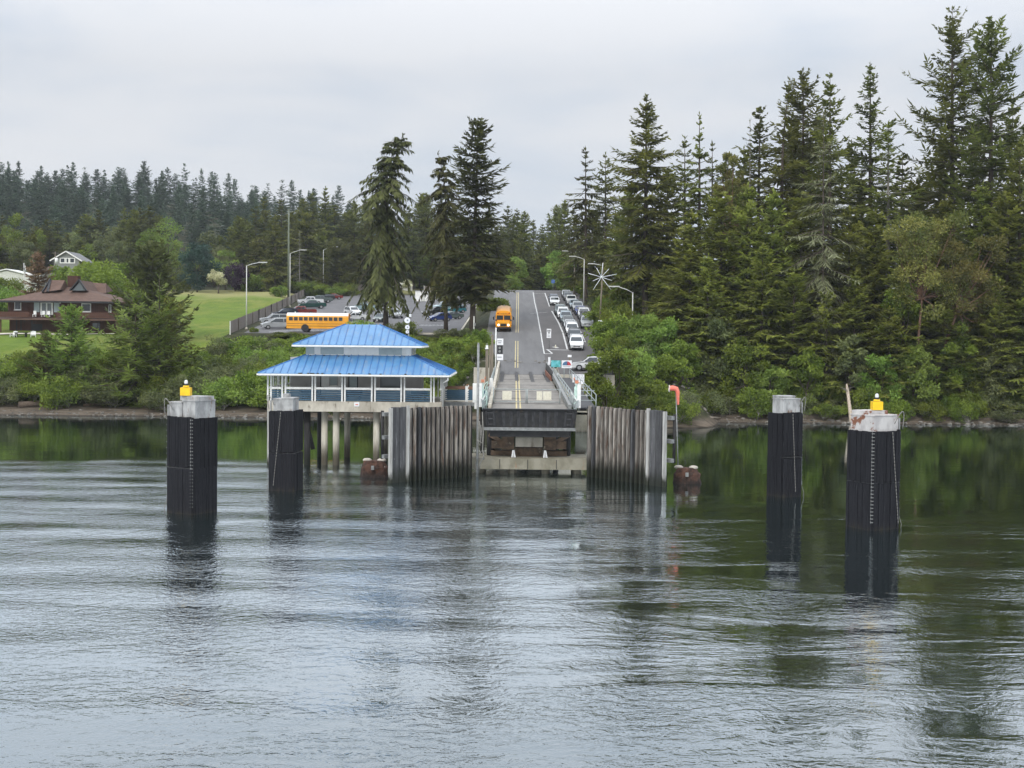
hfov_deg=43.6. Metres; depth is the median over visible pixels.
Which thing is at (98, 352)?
shrub
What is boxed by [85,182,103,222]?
hillside fir
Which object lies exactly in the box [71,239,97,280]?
leafy tree
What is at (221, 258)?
leafy tree
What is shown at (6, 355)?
shrub
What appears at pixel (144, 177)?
hillside fir
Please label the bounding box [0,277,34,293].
leafy tree
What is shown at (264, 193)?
hillside fir
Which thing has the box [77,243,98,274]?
leafy tree
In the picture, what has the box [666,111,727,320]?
fir tree
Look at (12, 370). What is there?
shrub
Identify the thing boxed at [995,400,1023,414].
shrub
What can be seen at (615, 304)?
shrub
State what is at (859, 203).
fir tree
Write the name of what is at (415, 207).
fir tree
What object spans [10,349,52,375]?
shrub
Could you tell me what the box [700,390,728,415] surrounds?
shrub
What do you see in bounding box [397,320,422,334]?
shrub
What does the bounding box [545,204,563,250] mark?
fir tree
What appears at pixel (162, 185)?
hillside fir
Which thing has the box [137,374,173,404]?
shrub
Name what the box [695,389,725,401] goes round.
shrub
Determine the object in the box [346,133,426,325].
fir tree
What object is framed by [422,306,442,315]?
parked car
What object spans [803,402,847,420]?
shrub
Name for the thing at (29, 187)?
hillside fir
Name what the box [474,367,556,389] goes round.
abutment wall
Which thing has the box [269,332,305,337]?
shrub
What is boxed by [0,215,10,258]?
fir tree
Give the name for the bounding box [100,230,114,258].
fir tree
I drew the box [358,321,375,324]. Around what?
shrub
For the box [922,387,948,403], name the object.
shrub
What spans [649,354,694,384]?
alder tree
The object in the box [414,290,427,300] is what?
enclosure hut
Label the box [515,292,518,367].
line
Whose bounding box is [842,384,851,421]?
leaning snag
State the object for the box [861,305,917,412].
fir tree
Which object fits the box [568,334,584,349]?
parked car
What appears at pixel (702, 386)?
shrub
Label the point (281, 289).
shrub
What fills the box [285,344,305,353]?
shrub
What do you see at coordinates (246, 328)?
street lamp
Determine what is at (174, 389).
shrub
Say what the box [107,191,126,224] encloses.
hillside fir
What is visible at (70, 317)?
young fir
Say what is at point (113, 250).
leafy tree
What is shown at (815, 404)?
shrub
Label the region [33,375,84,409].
shrub
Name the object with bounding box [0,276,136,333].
brown house
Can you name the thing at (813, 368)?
leafy tree
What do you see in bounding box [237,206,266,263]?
fir tree
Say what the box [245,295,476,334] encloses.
parking lot
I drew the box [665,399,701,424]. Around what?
shrub
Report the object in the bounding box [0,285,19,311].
leafy tree
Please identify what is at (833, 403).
shrub
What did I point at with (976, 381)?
shrub
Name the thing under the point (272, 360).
shrub
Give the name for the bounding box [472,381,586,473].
bearing pier
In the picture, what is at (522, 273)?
leafy tree
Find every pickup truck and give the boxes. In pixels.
[294,306,316,312]
[297,296,323,302]
[298,300,326,308]
[314,295,332,302]
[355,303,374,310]
[565,295,576,304]
[579,315,593,328]
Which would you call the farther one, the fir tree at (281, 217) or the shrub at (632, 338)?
the fir tree at (281, 217)
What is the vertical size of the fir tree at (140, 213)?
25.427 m
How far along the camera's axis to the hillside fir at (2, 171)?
667.92 m
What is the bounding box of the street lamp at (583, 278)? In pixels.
[569,256,584,305]
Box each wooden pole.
[489,346,490,396]
[491,335,493,404]
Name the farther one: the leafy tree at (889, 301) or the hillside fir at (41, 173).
the hillside fir at (41, 173)
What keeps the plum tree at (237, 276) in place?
on the ground
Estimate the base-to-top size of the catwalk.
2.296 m
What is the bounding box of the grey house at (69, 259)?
[40,251,92,285]
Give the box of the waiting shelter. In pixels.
[257,324,456,464]
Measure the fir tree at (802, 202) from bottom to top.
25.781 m
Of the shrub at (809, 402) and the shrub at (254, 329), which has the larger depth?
the shrub at (254, 329)
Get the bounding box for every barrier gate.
[493,387,526,403]
[527,388,560,403]
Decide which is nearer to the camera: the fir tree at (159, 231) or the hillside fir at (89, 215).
the fir tree at (159, 231)
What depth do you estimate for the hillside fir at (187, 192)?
652.33 m
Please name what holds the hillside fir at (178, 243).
on the ground
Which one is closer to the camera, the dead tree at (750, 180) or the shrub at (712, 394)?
the shrub at (712, 394)
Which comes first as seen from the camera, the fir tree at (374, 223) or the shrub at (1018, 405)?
the shrub at (1018, 405)
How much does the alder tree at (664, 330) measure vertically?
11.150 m
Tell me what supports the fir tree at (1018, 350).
on the ground
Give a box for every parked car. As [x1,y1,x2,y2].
[259,313,286,321]
[260,317,289,328]
[271,308,298,313]
[324,294,335,299]
[332,293,342,298]
[344,306,360,312]
[350,312,366,320]
[373,313,388,321]
[388,308,402,317]
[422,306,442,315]
[427,312,451,320]
[448,305,466,312]
[448,311,463,318]
[548,294,558,302]
[549,297,559,304]
[554,304,564,314]
[556,306,567,318]
[559,310,572,322]
[561,315,574,325]
[563,291,573,300]
[563,319,574,329]
[564,321,579,335]
[567,327,582,342]
[568,299,577,308]
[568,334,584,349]
[571,301,583,311]
[572,356,600,370]
[574,306,584,314]
[577,307,588,318]
[579,311,589,321]
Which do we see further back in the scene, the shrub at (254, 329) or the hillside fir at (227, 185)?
the hillside fir at (227, 185)
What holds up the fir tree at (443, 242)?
on the ground
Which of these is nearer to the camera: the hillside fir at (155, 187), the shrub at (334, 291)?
the shrub at (334, 291)
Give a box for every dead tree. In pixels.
[14,250,53,296]
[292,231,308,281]
[742,120,752,262]
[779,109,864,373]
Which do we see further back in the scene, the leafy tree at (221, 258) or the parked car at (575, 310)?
the leafy tree at (221, 258)
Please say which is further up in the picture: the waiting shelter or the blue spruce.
the blue spruce
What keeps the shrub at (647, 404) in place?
on the ground
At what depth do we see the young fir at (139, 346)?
174.92 m
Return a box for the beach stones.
[1,359,1023,425]
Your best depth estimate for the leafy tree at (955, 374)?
172.40 m
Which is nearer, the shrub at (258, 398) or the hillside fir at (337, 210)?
the shrub at (258, 398)
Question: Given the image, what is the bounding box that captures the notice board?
[572,374,583,383]
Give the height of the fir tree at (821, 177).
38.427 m
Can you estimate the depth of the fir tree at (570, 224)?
328.36 m
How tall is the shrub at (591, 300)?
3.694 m
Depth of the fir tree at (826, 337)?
172.53 m
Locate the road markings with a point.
(558, 323)
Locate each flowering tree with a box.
[206,269,226,292]
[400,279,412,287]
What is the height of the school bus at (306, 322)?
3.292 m
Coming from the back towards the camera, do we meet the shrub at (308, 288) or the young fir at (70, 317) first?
the shrub at (308, 288)
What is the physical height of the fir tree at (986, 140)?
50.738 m
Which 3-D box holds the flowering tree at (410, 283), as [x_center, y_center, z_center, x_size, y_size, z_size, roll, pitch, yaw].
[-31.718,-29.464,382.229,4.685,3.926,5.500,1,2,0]
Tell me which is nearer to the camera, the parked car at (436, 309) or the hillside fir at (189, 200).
the parked car at (436, 309)
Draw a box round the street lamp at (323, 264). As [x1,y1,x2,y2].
[323,246,337,285]
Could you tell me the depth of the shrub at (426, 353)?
189.11 m
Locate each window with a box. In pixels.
[14,302,20,309]
[69,258,74,262]
[81,303,90,311]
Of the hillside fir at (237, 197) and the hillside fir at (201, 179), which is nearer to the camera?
the hillside fir at (237, 197)
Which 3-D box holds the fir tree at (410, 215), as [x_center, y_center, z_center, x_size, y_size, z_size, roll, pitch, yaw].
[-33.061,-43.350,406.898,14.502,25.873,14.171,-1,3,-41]
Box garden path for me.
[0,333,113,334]
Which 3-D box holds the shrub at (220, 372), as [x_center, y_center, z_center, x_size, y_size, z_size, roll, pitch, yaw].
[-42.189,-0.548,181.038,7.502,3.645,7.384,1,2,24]
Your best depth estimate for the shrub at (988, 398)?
170.58 m
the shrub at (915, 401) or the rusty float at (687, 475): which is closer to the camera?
the rusty float at (687, 475)
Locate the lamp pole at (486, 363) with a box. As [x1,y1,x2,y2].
[485,345,488,407]
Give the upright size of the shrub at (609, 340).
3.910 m
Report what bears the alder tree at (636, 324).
on the ground
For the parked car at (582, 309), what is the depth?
217.94 m
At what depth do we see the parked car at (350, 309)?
259.11 m
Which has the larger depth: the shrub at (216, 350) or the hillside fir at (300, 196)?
the hillside fir at (300, 196)
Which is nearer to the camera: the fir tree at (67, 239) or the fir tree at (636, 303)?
the fir tree at (636, 303)
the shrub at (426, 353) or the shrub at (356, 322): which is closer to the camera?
the shrub at (426, 353)
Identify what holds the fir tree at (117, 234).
on the ground
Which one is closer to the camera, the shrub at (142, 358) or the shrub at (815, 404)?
the shrub at (815, 404)
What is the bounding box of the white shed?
[0,269,39,292]
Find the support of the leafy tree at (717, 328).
on the ground
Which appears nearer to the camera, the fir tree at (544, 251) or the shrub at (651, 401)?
the shrub at (651, 401)
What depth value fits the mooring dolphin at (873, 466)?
72.75 m
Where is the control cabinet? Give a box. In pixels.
[473,383,476,408]
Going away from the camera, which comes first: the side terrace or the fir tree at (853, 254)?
the side terrace
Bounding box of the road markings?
[533,292,585,353]
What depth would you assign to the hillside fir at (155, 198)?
556.97 m
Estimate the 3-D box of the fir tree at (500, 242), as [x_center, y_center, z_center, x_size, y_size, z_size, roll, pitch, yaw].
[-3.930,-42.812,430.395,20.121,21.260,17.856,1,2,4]
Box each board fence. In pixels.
[230,289,305,334]
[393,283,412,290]
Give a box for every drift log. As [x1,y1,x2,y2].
[18,392,45,407]
[83,403,104,405]
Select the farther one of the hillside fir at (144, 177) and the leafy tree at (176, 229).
the hillside fir at (144, 177)
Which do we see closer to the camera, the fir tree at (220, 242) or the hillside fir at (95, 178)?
the fir tree at (220, 242)
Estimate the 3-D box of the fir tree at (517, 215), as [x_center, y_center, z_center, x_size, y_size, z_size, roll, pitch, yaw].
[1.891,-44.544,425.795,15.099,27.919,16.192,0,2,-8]
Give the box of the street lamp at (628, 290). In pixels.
[609,286,632,314]
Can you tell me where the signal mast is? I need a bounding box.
[495,328,502,371]
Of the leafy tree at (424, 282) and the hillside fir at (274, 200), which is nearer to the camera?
the leafy tree at (424, 282)
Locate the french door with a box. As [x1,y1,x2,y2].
[40,303,52,314]
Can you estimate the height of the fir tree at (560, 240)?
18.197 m
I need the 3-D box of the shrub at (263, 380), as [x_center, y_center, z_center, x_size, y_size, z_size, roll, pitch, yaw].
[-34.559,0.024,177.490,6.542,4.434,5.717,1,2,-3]
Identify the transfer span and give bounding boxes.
[482,361,576,436]
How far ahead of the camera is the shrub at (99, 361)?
181.93 m
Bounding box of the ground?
[0,201,1023,427]
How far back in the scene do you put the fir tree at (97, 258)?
377.49 m
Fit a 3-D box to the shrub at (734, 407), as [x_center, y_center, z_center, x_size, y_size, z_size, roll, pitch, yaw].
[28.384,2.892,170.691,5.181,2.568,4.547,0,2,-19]
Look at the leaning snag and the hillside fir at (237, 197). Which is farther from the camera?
the hillside fir at (237, 197)
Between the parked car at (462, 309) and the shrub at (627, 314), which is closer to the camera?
the shrub at (627, 314)
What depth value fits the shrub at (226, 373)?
179.56 m
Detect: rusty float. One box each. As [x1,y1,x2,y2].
[360,458,387,477]
[673,465,700,483]
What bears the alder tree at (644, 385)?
on the ground
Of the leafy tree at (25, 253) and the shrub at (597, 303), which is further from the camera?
the leafy tree at (25, 253)
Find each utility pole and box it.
[55,251,58,276]
[287,209,289,296]
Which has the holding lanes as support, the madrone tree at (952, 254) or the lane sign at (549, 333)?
the lane sign at (549, 333)
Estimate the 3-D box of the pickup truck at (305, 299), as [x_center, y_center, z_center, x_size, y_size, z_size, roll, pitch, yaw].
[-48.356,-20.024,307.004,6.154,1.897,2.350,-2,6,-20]
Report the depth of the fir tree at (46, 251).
378.13 m
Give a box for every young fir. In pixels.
[14,329,66,381]
[26,303,109,401]
[75,278,202,407]
[114,274,202,390]
[139,295,204,371]
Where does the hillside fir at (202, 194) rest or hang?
on the ground
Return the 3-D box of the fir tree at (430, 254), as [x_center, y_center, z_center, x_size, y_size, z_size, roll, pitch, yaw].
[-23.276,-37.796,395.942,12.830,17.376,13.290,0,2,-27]
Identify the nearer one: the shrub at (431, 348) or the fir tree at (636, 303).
the shrub at (431, 348)
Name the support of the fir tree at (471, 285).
on the ground
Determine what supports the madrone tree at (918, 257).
on the ground
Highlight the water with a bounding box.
[0,415,1023,767]
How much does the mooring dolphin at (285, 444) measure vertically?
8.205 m
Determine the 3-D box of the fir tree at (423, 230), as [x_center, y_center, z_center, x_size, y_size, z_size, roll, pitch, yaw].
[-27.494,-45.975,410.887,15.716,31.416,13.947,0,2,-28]
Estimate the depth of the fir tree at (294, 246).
395.00 m
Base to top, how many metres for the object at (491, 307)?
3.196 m
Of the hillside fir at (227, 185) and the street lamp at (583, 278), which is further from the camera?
the hillside fir at (227, 185)
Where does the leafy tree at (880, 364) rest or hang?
on the ground
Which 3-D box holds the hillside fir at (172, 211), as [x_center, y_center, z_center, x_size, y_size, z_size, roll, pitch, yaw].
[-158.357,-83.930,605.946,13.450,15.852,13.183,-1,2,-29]
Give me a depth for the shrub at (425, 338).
200.01 m
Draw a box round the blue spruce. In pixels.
[177,242,221,291]
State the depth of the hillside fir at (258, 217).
532.70 m
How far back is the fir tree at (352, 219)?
422.11 m
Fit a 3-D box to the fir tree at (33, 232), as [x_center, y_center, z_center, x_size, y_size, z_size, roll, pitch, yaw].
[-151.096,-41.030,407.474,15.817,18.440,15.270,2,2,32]
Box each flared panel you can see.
[481,393,488,407]
[569,392,578,408]
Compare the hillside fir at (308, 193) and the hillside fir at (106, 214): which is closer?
the hillside fir at (106, 214)
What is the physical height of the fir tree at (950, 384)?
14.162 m
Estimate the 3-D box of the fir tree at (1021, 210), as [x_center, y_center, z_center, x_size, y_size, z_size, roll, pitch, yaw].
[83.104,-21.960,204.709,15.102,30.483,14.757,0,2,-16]
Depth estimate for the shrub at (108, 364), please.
178.68 m
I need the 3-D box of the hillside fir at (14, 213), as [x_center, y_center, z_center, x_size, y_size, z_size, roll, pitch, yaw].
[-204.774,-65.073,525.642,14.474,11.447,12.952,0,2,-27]
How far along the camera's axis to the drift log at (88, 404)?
173.73 m
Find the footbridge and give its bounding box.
[444,384,489,452]
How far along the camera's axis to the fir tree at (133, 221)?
383.44 m
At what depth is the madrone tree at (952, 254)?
172.62 m
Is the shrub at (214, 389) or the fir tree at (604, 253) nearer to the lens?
the shrub at (214, 389)
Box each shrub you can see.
[0,354,34,380]
[0,376,24,405]
[3,289,25,310]
[4,349,36,362]
[5,371,43,400]
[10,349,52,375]
[11,378,71,406]
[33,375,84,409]
[52,369,88,386]
[58,347,104,369]
[65,365,111,403]
[79,382,140,407]
[85,353,112,374]
[91,355,137,389]
[100,347,126,360]
[110,365,152,396]
[117,348,167,369]
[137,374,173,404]
[137,388,181,411]
[157,366,210,387]
[159,374,202,399]
[160,367,204,386]
[172,350,207,369]
[190,350,214,368]
[190,355,227,378]
[192,377,247,410]
[193,368,234,382]
[193,371,229,390]
[197,342,242,358]
[200,333,238,352]
[205,360,254,375]
[207,354,248,374]
[217,370,247,381]
[218,369,260,405]
[220,335,269,356]
[228,346,261,367]
[233,352,267,372]
[241,360,269,375]
[243,382,289,407]
[249,328,259,331]
[250,336,289,348]
[251,342,294,352]
[252,369,276,393]
[255,365,289,385]
[256,345,295,363]
[264,347,304,366]
[269,285,288,296]
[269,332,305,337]
[270,334,310,347]
[283,281,301,290]
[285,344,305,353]
[295,280,306,292]
[299,283,323,295]
[306,280,318,292]
[319,285,338,294]
[325,286,349,294]
[332,282,359,295]
[340,285,357,295]
[345,319,366,324]
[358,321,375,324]
[385,323,404,332]
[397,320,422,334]
[413,336,430,351]
[416,336,436,341]
[416,348,438,359]
[419,337,450,354]
[422,354,443,364]
[424,377,432,387]
[424,377,452,386]
[424,383,440,396]
[427,355,449,360]
[429,334,454,343]
[432,328,458,336]
[435,351,457,378]
[436,349,454,355]
[438,334,494,355]
[443,335,462,343]
[445,342,480,369]
[448,375,464,389]
[453,361,474,381]
[455,345,488,364]
[456,328,474,336]
[460,339,490,362]
[466,339,485,346]
[469,329,491,344]
[582,282,598,297]
[582,305,621,324]
[584,298,594,309]
[592,295,615,310]
[596,301,636,309]
[596,301,646,321]
[603,308,635,326]
[603,335,632,352]
[605,397,623,408]
[618,337,639,349]
[623,392,651,409]
[628,303,656,313]
[630,344,650,363]
[638,395,661,408]
[641,396,672,415]
[653,386,683,409]
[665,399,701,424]
[677,390,702,405]
[685,381,717,393]
[691,391,721,413]
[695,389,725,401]
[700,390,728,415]
[704,385,735,403]
[715,396,746,414]
[731,379,748,397]
[734,385,773,419]
[783,380,803,398]
[797,393,815,414]
[800,398,820,410]
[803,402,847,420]
[813,378,843,402]
[828,399,857,414]
[837,395,855,405]
[842,386,877,414]
[868,385,894,404]
[882,398,915,420]
[897,398,927,416]
[903,389,921,399]
[908,398,931,408]
[912,399,952,421]
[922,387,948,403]
[939,393,959,413]
[948,386,987,402]
[950,400,979,423]
[957,395,988,419]
[960,375,991,401]
[973,391,1004,410]
[980,390,1015,407]
[983,409,1023,423]
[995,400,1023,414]
[1005,393,1022,402]
[1013,395,1023,410]
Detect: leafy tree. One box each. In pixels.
[0,212,23,263]
[0,243,9,268]
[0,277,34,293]
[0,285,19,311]
[9,240,36,274]
[27,229,52,266]
[43,265,69,285]
[57,261,97,285]
[62,232,94,260]
[66,258,138,298]
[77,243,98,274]
[91,226,125,271]
[104,240,129,269]
[136,227,168,262]
[154,216,183,283]
[168,241,198,285]
[170,269,191,291]
[196,230,235,287]
[209,250,238,289]
[241,273,265,291]
[400,257,434,287]
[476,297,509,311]
[504,276,521,289]
[505,256,528,287]
[540,249,563,290]
[549,251,576,290]
[563,276,572,290]
[574,279,599,300]
[590,290,607,305]
[608,282,635,304]
[664,338,703,393]
[694,309,743,382]
[717,336,771,396]
[750,364,792,414]
[784,348,825,410]
[832,334,867,403]
[854,353,906,409]
[873,281,924,374]
[893,342,941,412]
[935,321,982,392]
[972,340,1022,410]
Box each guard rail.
[485,366,494,400]
[553,367,573,408]
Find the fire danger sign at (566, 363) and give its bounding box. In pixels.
[562,360,571,367]
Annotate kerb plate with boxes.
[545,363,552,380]
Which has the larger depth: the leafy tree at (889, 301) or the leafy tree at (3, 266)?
the leafy tree at (3, 266)
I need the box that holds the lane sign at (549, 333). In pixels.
[547,329,550,339]
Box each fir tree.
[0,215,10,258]
[0,235,16,269]
[3,228,28,266]
[10,237,29,270]
[19,229,28,245]
[22,234,42,270]
[26,226,46,268]
[33,219,56,266]
[41,232,60,268]
[43,221,67,268]
[53,240,71,263]
[54,233,72,252]
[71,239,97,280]
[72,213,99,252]
[87,210,107,263]
[89,241,104,281]
[99,227,126,272]
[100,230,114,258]
[101,246,123,281]
[117,207,137,251]
[119,237,138,278]
[121,209,148,280]
[125,208,148,257]
[132,205,169,279]
[151,215,179,283]
[208,235,229,285]
[215,225,235,284]
[225,215,247,281]
[229,236,263,282]
[230,227,261,271]
[233,218,253,256]
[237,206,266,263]
[256,196,271,264]
[259,220,287,278]
[263,199,294,278]
[280,211,303,281]
[280,228,304,280]
[294,198,310,247]
[300,193,322,266]
[309,228,333,282]
[315,186,343,278]
[326,205,349,271]
[335,212,359,256]
[340,200,363,284]
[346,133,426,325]
[346,221,376,287]
[351,196,374,281]
[369,204,382,244]
[395,207,422,281]
[400,231,432,289]
[405,193,432,281]
[411,151,470,331]
[413,193,436,286]
[420,234,442,285]
[427,116,525,331]
[430,193,448,233]
[450,217,467,258]
[459,214,471,251]
[460,230,499,283]
[483,211,503,279]
[484,226,511,289]
[490,225,508,286]
[498,206,517,274]
[498,210,525,260]
[498,216,521,281]
[504,211,542,289]
[511,231,530,289]
[525,219,542,252]
[525,240,534,261]
[528,256,547,289]
[531,242,542,278]
[531,254,549,289]
[535,224,546,257]
[536,245,548,267]
[537,213,554,251]
[540,238,556,289]
[542,230,568,290]
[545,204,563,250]
[546,200,573,290]
[554,220,583,292]
[555,146,610,304]
[561,207,582,279]
[568,209,608,295]
[574,225,613,290]
[579,152,622,292]
[586,212,636,299]
[591,93,685,314]
[595,185,653,307]
[634,267,676,325]
[637,167,693,308]
[649,255,695,340]
[650,208,720,367]
[664,135,709,291]
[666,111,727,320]
[674,253,739,390]
[679,189,752,362]
[695,141,727,286]
[701,161,739,315]
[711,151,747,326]
[712,146,762,332]
[714,182,785,379]
[727,243,801,388]
[731,106,784,273]
[734,187,810,374]
[746,77,814,334]
[756,67,841,322]
[757,267,830,394]
[760,119,821,321]
[768,188,835,360]
[786,73,872,359]
[789,114,846,322]
[802,287,859,403]
[820,205,885,382]
[823,274,887,403]
[826,139,885,287]
[832,63,912,337]
[832,171,893,314]
[842,118,926,353]
[843,209,903,378]
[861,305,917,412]
[863,258,942,382]
[877,155,932,329]
[879,177,941,340]
[891,5,1023,335]
[909,15,1023,334]
[911,194,971,373]
[918,138,962,331]
[918,301,981,399]
[942,181,1022,387]
[943,117,999,333]
[958,189,1023,388]
[962,272,1022,413]
[971,93,1023,335]
[986,137,1023,376]
[999,262,1023,417]
[1006,169,1023,322]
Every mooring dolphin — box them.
[164,380,217,514]
[267,393,302,490]
[767,395,805,497]
[845,394,903,530]
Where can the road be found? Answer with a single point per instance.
(527, 339)
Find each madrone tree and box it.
[880,209,975,396]
[935,234,1009,384]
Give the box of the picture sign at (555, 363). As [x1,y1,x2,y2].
[551,360,560,381]
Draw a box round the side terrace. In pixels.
[557,364,614,406]
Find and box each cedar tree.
[233,236,278,291]
[279,211,331,282]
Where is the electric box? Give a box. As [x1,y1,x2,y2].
[490,378,492,391]
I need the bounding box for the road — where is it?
[487,290,544,362]
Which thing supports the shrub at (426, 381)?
on the ground
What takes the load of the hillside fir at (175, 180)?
on the ground
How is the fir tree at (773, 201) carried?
on the ground
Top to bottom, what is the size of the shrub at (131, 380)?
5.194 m
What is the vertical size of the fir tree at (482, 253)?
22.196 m
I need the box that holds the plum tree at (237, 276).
[220,262,250,290]
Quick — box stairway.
[575,387,586,431]
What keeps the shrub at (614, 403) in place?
on the ground
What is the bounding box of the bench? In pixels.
[346,390,362,396]
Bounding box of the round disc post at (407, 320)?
[404,314,410,335]
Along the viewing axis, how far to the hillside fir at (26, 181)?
674.67 m
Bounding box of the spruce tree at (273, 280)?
[259,215,289,291]
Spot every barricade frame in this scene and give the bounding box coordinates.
[479,377,487,408]
[574,378,580,410]
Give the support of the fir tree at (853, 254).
on the ground
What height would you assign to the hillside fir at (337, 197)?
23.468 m
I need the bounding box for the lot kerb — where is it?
[417,317,469,333]
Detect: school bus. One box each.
[285,311,359,331]
[493,305,513,330]
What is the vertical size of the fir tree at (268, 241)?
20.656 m
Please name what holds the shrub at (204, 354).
on the ground
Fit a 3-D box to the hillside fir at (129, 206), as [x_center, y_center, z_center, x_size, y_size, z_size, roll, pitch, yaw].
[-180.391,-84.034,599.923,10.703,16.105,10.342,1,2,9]
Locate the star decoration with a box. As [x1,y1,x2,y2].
[588,262,615,318]
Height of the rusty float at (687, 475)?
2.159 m
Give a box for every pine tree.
[104,239,200,338]
[305,237,366,287]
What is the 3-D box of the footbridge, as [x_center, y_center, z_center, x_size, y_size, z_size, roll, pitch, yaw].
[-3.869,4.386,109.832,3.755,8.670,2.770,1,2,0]
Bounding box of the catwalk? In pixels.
[560,369,596,408]
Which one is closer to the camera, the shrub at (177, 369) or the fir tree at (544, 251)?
the shrub at (177, 369)
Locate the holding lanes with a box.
[533,290,595,363]
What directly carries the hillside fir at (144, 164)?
on the ground
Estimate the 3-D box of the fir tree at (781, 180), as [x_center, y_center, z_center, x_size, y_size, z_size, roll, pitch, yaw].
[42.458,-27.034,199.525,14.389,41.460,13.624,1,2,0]
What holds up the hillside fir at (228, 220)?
on the ground
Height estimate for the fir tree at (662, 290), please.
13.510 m
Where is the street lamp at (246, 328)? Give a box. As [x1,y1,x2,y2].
[245,262,266,329]
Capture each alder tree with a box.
[582,355,616,410]
[583,310,640,354]
[597,343,639,408]
[615,347,656,382]
[623,372,668,404]
[624,312,661,357]
[636,315,678,379]
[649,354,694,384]
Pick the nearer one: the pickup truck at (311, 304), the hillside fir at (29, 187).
the pickup truck at (311, 304)
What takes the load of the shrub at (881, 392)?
on the ground
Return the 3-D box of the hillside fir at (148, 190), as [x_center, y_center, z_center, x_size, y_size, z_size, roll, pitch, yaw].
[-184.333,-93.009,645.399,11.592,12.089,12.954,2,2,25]
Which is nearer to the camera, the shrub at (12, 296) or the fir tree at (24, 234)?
the shrub at (12, 296)
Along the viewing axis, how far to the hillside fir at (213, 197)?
653.98 m
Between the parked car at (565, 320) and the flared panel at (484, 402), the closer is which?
the flared panel at (484, 402)
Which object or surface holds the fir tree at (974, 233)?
on the ground
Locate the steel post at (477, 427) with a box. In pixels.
[474,343,483,476]
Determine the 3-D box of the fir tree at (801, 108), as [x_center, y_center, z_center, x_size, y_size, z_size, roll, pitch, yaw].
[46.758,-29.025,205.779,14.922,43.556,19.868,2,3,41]
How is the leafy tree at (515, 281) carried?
on the ground
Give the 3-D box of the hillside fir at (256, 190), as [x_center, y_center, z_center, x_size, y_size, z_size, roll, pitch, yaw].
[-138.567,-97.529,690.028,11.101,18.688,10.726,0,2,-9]
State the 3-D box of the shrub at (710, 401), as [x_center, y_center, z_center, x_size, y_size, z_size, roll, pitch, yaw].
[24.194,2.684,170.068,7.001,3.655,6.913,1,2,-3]
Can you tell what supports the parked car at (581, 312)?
on the holding lanes
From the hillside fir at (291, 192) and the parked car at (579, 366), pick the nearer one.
the parked car at (579, 366)
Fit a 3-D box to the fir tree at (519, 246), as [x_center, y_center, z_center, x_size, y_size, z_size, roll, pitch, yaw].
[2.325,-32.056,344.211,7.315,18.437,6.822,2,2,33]
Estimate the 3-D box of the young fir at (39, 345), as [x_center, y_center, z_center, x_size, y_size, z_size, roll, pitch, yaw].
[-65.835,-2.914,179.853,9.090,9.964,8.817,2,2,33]
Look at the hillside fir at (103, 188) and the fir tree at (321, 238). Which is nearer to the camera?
the fir tree at (321, 238)
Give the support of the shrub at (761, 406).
on the ground
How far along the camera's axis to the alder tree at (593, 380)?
154.65 m
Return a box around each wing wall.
[380,405,471,482]
[586,406,675,486]
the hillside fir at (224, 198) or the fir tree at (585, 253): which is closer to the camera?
the fir tree at (585, 253)
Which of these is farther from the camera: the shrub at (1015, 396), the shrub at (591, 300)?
the shrub at (591, 300)
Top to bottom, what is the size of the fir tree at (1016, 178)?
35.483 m
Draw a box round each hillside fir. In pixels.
[0,162,7,194]
[0,167,20,209]
[0,215,12,244]
[1,208,18,235]
[5,170,24,213]
[5,212,26,235]
[7,193,27,226]
[9,175,24,209]
[11,161,24,201]
[20,180,30,208]
[22,180,29,200]
[23,179,38,214]
[24,182,43,223]
[29,185,49,230]
[30,170,46,195]
[31,178,53,209]
[36,166,47,201]
[42,176,53,203]
[47,170,61,208]
[56,165,76,204]
[56,169,70,208]
[57,181,70,224]
[63,207,80,237]
[68,162,79,202]
[70,188,94,221]
[71,188,90,216]
[74,185,87,208]
[77,173,96,204]
[84,205,94,239]
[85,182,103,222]
[88,169,104,201]
[88,199,111,246]
[93,170,109,195]
[93,177,110,206]
[100,201,117,248]
[102,174,119,202]
[107,185,124,226]
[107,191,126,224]
[108,167,127,212]
[116,187,134,213]
[117,182,133,204]
[118,168,131,195]
[118,188,137,219]
[119,176,132,199]
[128,174,140,198]
[130,177,149,207]
[133,207,153,242]
[134,189,147,221]
[135,161,152,199]
[138,167,149,202]
[139,188,152,205]
[144,194,158,226]
[146,178,154,193]
[146,194,162,228]
[151,178,164,212]
[152,193,172,219]
[156,171,170,215]
[159,167,175,205]
[160,181,170,203]
[167,190,190,222]
[169,173,178,203]
[169,184,186,228]
[171,200,188,235]
[172,235,183,262]
[176,163,194,200]
[179,187,193,224]
[180,186,196,213]
[181,184,191,212]
[187,223,202,246]
[188,179,197,202]
[189,178,199,212]
[192,201,217,240]
[195,169,208,200]
[195,186,210,207]
[195,188,210,225]
[204,171,218,210]
[205,187,215,209]
[207,172,224,217]
[210,192,224,223]
[211,195,234,236]
[217,212,232,244]
[221,191,241,222]
[222,173,232,206]
[227,179,242,220]
[235,204,244,220]
[240,201,250,218]
[242,192,254,213]
[248,197,266,234]
[248,204,268,233]
[252,186,262,207]
[259,190,272,224]
[266,183,273,214]
[269,196,278,215]
[271,204,279,223]
[272,180,290,213]
[280,206,287,234]
[283,180,299,219]
[288,198,296,214]
[293,190,303,216]
[305,190,314,220]
[307,188,322,212]
[331,202,342,224]
[332,185,344,221]
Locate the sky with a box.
[0,0,1023,287]

